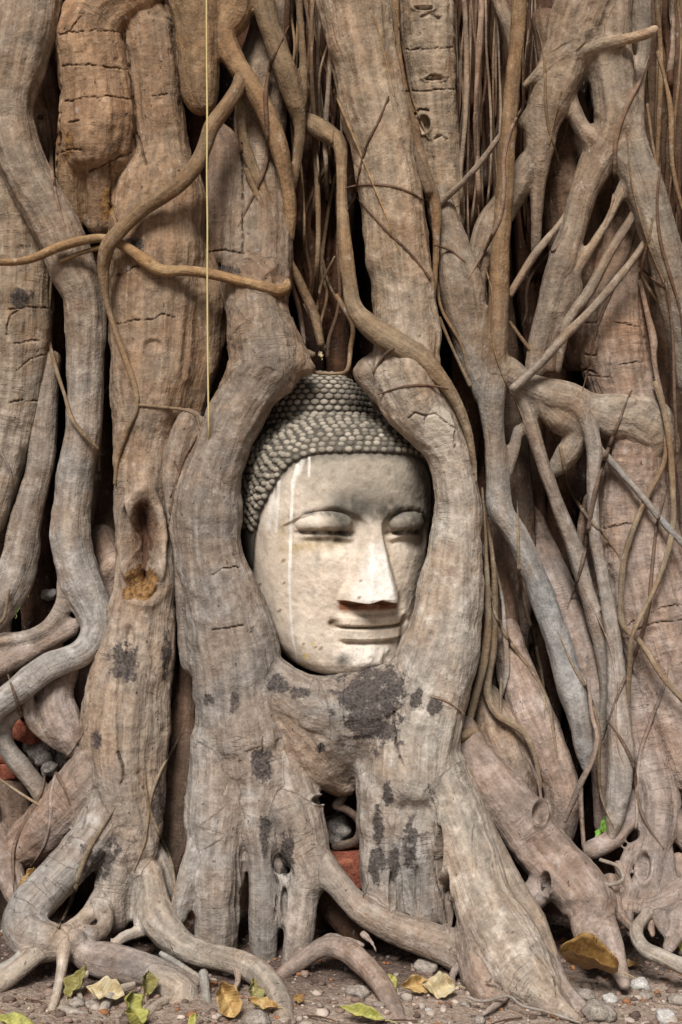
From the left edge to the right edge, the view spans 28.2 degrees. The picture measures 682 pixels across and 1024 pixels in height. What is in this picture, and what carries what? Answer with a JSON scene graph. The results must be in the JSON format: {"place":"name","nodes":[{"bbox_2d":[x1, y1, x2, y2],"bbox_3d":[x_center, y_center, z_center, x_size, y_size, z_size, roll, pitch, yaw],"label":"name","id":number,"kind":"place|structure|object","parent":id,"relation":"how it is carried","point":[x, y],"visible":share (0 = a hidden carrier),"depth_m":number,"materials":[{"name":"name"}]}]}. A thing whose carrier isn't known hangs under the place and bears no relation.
{"place":"outdoors","nodes":[
{"label":"outdoors","id":0,"kind":"place"},
{"bbox_2d":[86,976,124,999],"bbox_3d":[-0.506,1.058,2.999,0.117,0.039,0.057,11,36,4],"label":"leaf","id":1,"kind":"object","parent":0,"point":[102,987],"visible":0.96,"depth_m":3.01,"materials":[{"name":"beige plant"}]},
{"bbox_2d":[248,996,284,1008],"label":"leaf","id":2,"kind":"object","parent":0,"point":[266,1002],"visible":1,"depth_m":2.94,"materials":[{"name":"plant"}]},
{"bbox_2d":[0,909,681,1023],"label":"ground","id":3,"kind":"structure","parent":0,"point":[166,1014],"depth_m":3.07,"materials":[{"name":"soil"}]},
{"bbox_2d":[0,1012,33,1023],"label":"leaf","id":4,"kind":"object","parent":3,"relation":"on","point":[14,1018],"visible":1,"depth_m":2.86,"materials":[{"name":"yellow plant"}]},
{"bbox_2d":[25,999,47,1004],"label":"twig","id":5,"kind":"object","parent":3,"relation":"on","point":[36,1001],"visible":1,"depth_m":3.00,"materials":[{"name":"brown wood"}]},
{"bbox_2d":[63,965,86,1000],"bbox_3d":[-0.598,1.057,3.037,0.050,0.098,0.030,12,-33,34],"label":"leaf","id":6,"kind":"object","parent":3,"relation":"on","point":[72,983],"visible":0.98,"depth_m":3.05,"materials":[{"name":"yellow plant"}]},
{"bbox_2d":[69,996,84,1007],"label":"stone","id":7,"kind":"object","parent":3,"relation":"on","point":[76,1002],"visible":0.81,"depth_m":2.99,"materials":[{"name":"grey stone"}]},
{"bbox_2d":[85,999,99,1008],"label":"stone","id":8,"kind":"object","parent":3,"relation":"on","point":[89,1003],"visible":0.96,"depth_m":2.98,"materials":[{"name":"grey stone"}]},
{"bbox_2d":[124,991,149,1023],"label":"leaf","id":9,"kind":"object","parent":3,"relation":"on","point":[136,1012],"visible":1,"depth_m":2.88,"materials":[{"name":"yellow plant"}]},
{"bbox_2d":[142,971,158,1002],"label":"leaf","id":10,"kind":"object","parent":3,"relation":"on","point":[150,981],"visible":1,"depth_m":3.05,"materials":[{"name":"plant"}]},
{"bbox_2d":[188,1013,196,1023],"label":"leaf","id":11,"kind":"object","parent":3,"relation":"on","point":[192,1018],"visible":1,"depth_m":2.85,"materials":[{"name":"yellow plant"}]},
{"bbox_2d":[216,981,242,1017],"bbox_3d":[-0.239,1.059,2.920,0.056,0.105,0.048,-16,-25,-19],"label":"leaf","id":12,"kind":"object","parent":3,"relation":"on","point":[229,1002],"visible":1,"depth_m":2.93,"materials":[{"name":"plant"}]},
{"bbox_2d":[241,1009,270,1023],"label":"stone","id":13,"kind":"object","parent":3,"relation":"on","point":[256,1016],"visible":0.99,"depth_m":2.87,"materials":[{"name":"beige stone"}]},
{"bbox_2d":[248,978,265,1006],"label":"leaf","id":14,"kind":"object","parent":3,"relation":"on","point":[255,990],"visible":0.73,"depth_m":3.01,"materials":[{"name":"plant"}]},
{"bbox_2d":[292,994,307,1002],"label":"leaf","id":15,"kind":"object","parent":3,"relation":"on","point":[298,998],"visible":1,"depth_m":3.00,"materials":[{"name":"plant"}]},
{"bbox_2d":[304,1014,338,1021],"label":"twig","id":16,"kind":"object","parent":3,"relation":"on","point":[317,1016],"visible":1,"depth_m":2.90,"materials":[{"name":"brown wood"}]},
{"bbox_2d":[0,0,681,1023],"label":"fig tree","id":17,"kind":"object","parent":3,"relation":"on","point":[456,224],"visible":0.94,"depth_m":3.40,"materials":[{"name":"brown plant"}]},
{"bbox_2d":[0,764,16,779],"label":"brick","id":18,"kind":"object","parent":17,"relation":"on","point":[6,773],"visible":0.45,"depth_m":3.47,"materials":[{"name":"red brick"}]},
{"bbox_2d":[16,867,35,888],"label":"leaf","id":19,"kind":"object","parent":17,"relation":"on","point":[29,871],"visible":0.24,"depth_m":3.35,"materials":[{"name":"yellow plant"}]},
{"bbox_2d":[40,589,56,600],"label":"stone","id":20,"kind":"object","parent":17,"relation":"on","point":[48,594],"visible":0.98,"depth_m":3.59,"materials":[{"name":"grey stone"}]},
{"bbox_2d":[41,760,58,776],"bbox_3d":[-0.746,0.658,3.491,0.052,0.049,0.037,-20,41,0],"label":"stone","id":21,"kind":"object","parent":17,"relation":"on","point":[49,768],"visible":0.98,"depth_m":3.48,"materials":[{"name":"grey stone"}]},
{"bbox_2d":[26,740,55,765],"bbox_3d":[-0.772,0.617,3.501,0.072,0.076,0.055,-50,0,-33],"label":"stone","id":22,"kind":"object","parent":21,"relation":"on","point":[40,753],"visible":0.84,"depth_m":3.48,"materials":[{"name":"grey stone"}]},
{"bbox_2d":[22,743,27,752],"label":"stone","id":23,"kind":"object","parent":22,"relation":"on","point":[24,746],"visible":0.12,"depth_m":3.52,"materials":[{"name":"grey stone"}]},
{"bbox_2d":[12,719,40,744],"bbox_3d":[-0.809,0.565,3.500,0.088,0.054,0.075,15,-7,17],"label":"brick","id":24,"kind":"object","parent":22,"relation":"on","point":[22,732],"visible":0.49,"depth_m":3.47,"materials":[{"name":"red brick"}]},
{"bbox_2d":[53,750,68,769],"bbox_3d":[-0.728,0.646,3.519,0.066,0.069,0.046,0,0,4],"label":"stone","id":25,"kind":"object","parent":17,"relation":"on","point":[58,757],"visible":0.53,"depth_m":3.50,"materials":[{"name":"grey stone"}]},
{"bbox_2d":[58,245,99,263],"bbox_3d":[-0.643,-0.646,3.398,0.123,0.054,0.017,0,0,-11],"label":"vine","id":26,"kind":"object","parent":17,"relation":"attached to","point":[77,254],"visible":0.71,"depth_m":3.39,"materials":[{"name":"brown plant"}]},
{"bbox_2d":[0,234,290,296],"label":"vine","id":27,"kind":"object","parent":17,"relation":"attached to","point":[144,260],"visible":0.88,"depth_m":3.38,"materials":[{"name":"brown plant"}]},
{"bbox_2d":[97,72,244,484],"bbox_3d":[-0.422,-0.592,3.396,0.372,1.046,0.104,0,0,-5],"label":"vine","id":28,"kind":"object","parent":17,"relation":"attached to","point":[173,188],"visible":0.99,"depth_m":3.37,"materials":[{"name":"brown plant"}]},
{"bbox_2d":[206,0,209,438],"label":"string","id":29,"kind":"object","parent":17,"relation":"hanging from","point":[207,229],"visible":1,"depth_m":3.31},
{"bbox_2d":[240,370,434,674],"bbox_3d":[0.012,0.025,3.523,0.519,0.798,0.468,0,0,-25],"label":"statue head","id":30,"kind":"object","parent":17,"relation":"attached to","point":[337,492],"visible":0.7,"depth_m":3.38},
{"bbox_2d":[330,846,361,889],"bbox_3d":[0.007,0.911,3.460,0.123,0.089,0.094,-6,9,-12],"label":"brick","id":31,"kind":"object","parent":17,"relation":"on","point":[347,860],"visible":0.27,"depth_m":3.42,"materials":[{"name":"red brick"}]},
{"bbox_2d":[325,811,351,844],"bbox_3d":[-0.008,0.820,3.523,0.095,0.089,0.065,0,0,29],"label":"stone","id":32,"kind":"object","parent":31,"relation":"on","point":[338,826],"visible":0.69,"depth_m":3.50,"materials":[{"name":"grey stone"}]},
{"bbox_2d":[560,932,635,978],"bbox_3d":[0.572,0.998,3.030,0.172,0.110,0.058,11,44,19],"label":"leaf","id":33,"kind":"object","parent":17,"relation":"on","point":[586,950],"visible":1,"depth_m":3.04,"materials":[{"name":"brown plant"}]},
{"bbox_2d":[595,826,601,836],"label":"leaf","id":34,"kind":"object","parent":17,"relation":"attached to","point":[597,832],"visible":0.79,"depth_m":3.39,"materials":[{"name":"green plant"}]},
{"bbox_2d":[601,816,606,832],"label":"leaf","id":35,"kind":"object","parent":17,"relation":"attached to","point":[603,825],"visible":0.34,"depth_m":3.40,"materials":[{"name":"green plant"}]},
{"bbox_2d":[345,985,370,998],"bbox_3d":[0.038,1.077,3.047,0.056,0.032,0.050,0,0,23],"label":"stone","id":36,"kind":"object","parent":3,"relation":"on","point":[360,991],"visible":0.84,"depth_m":3.03,"materials":[{"name":"grey stone"}]},
{"bbox_2d":[339,1003,396,1023],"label":"leaf","id":37,"kind":"object","parent":3,"relation":"on","point":[362,1010],"visible":1,"depth_m":2.89,"materials":[{"name":"yellow plant"}]},
{"bbox_2d":[388,973,397,991],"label":"leaf","id":38,"kind":"object","parent":3,"relation":"on","point":[393,979],"visible":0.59,"depth_m":3.08,"materials":[{"name":"plant"}]},
{"bbox_2d":[378,1019,417,1022],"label":"twig","id":39,"kind":"object","parent":3,"relation":"on","point":[398,1020],"visible":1,"depth_m":2.89,"materials":[{"name":"brown wood"}]},
{"bbox_2d":[400,974,428,993],"bbox_3d":[0.180,1.062,3.054,0.098,0.042,0.026,9,-37,-21],"label":"leaf","id":40,"kind":"object","parent":3,"relation":"on","point":[413,982],"visible":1,"depth_m":3.05,"materials":[{"name":"orange plant"}]},
{"bbox_2d":[413,957,438,974],"bbox_3d":[0.200,1.076,3.214,0.062,0.041,0.067,0,0,16],"label":"stone","id":41,"kind":"object","parent":3,"relation":"on","point":[422,965],"visible":0.83,"depth_m":3.19,"materials":[{"name":"grey stone"}]},
{"bbox_2d":[422,971,464,998],"bbox_3d":[0.230,1.061,3.045,0.098,0.060,0.029,7,-27,0],"label":"leaf","id":42,"kind":"object","parent":3,"relation":"on","point":[439,984],"visible":1,"depth_m":3.05,"materials":[{"name":"beige plant"}]},
{"bbox_2d":[460,1001,470,1007],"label":"stone","id":43,"kind":"object","parent":3,"relation":"on","point":[464,1004],"visible":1,"depth_m":3.00,"materials":[{"name":"beige stone"}]},
{"bbox_2d":[472,1015,485,1023],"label":"stone","id":44,"kind":"object","parent":3,"relation":"on","point":[478,1019],"visible":1,"depth_m":2.90,"materials":[{"name":"beige stone"}]},
{"bbox_2d":[491,1017,522,1023],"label":"twig","id":45,"kind":"object","parent":3,"relation":"on","point":[507,1019],"visible":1,"depth_m":2.88,"materials":[{"name":"brown wood"}]},
{"bbox_2d":[576,988,595,1000],"bbox_3d":[0.543,1.077,3.029,0.047,0.033,0.052,0,0,-22],"label":"stone","id":46,"kind":"object","parent":3,"relation":"on","point":[586,994],"visible":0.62,"depth_m":3.01,"materials":[{"name":"grey stone"}]},
{"bbox_2d":[580,998,616,1022],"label":"stone","id":47,"kind":"object","parent":3,"relation":"on","point":[593,1010],"visible":0.93,"depth_m":2.88,"materials":[{"name":"beige stone"}]},
{"bbox_2d":[602,993,617,1002],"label":"stone","id":48,"kind":"object","parent":3,"relation":"on","point":[609,998],"visible":0.9,"depth_m":3.00,"materials":[{"name":"grey stone"}]},
{"bbox_2d":[627,959,642,966],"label":"leaf","id":49,"kind":"object","parent":3,"relation":"on","point":[631,962],"visible":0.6,"depth_m":3.23,"materials":[{"name":"brown plant"}]},
{"bbox_2d":[630,977,649,989],"bbox_3d":[0.682,1.079,3.107,0.050,0.031,0.049,0,0,-15],"label":"stone","id":50,"kind":"object","parent":3,"relation":"on","point":[639,983],"visible":0.92,"depth_m":3.09,"materials":[{"name":"grey stone"}]},
{"bbox_2d":[637,991,652,999],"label":"stone","id":51,"kind":"object","parent":3,"relation":"on","point":[647,995],"visible":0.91,"depth_m":3.02,"materials":[{"name":"grey stone"}]},
{"bbox_2d":[656,1008,675,1023],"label":"stone","id":52,"kind":"object","parent":3,"relation":"on","point":[663,1015],"visible":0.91,"depth_m":2.89,"materials":[{"name":"white stone"}]},
{"bbox_2d":[666,993,681,1005],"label":"stone","id":53,"kind":"object","parent":3,"relation":"on","point":[674,998],"visible":1,"depth_m":2.99,"materials":[{"name":"grey stone"}]}
]}

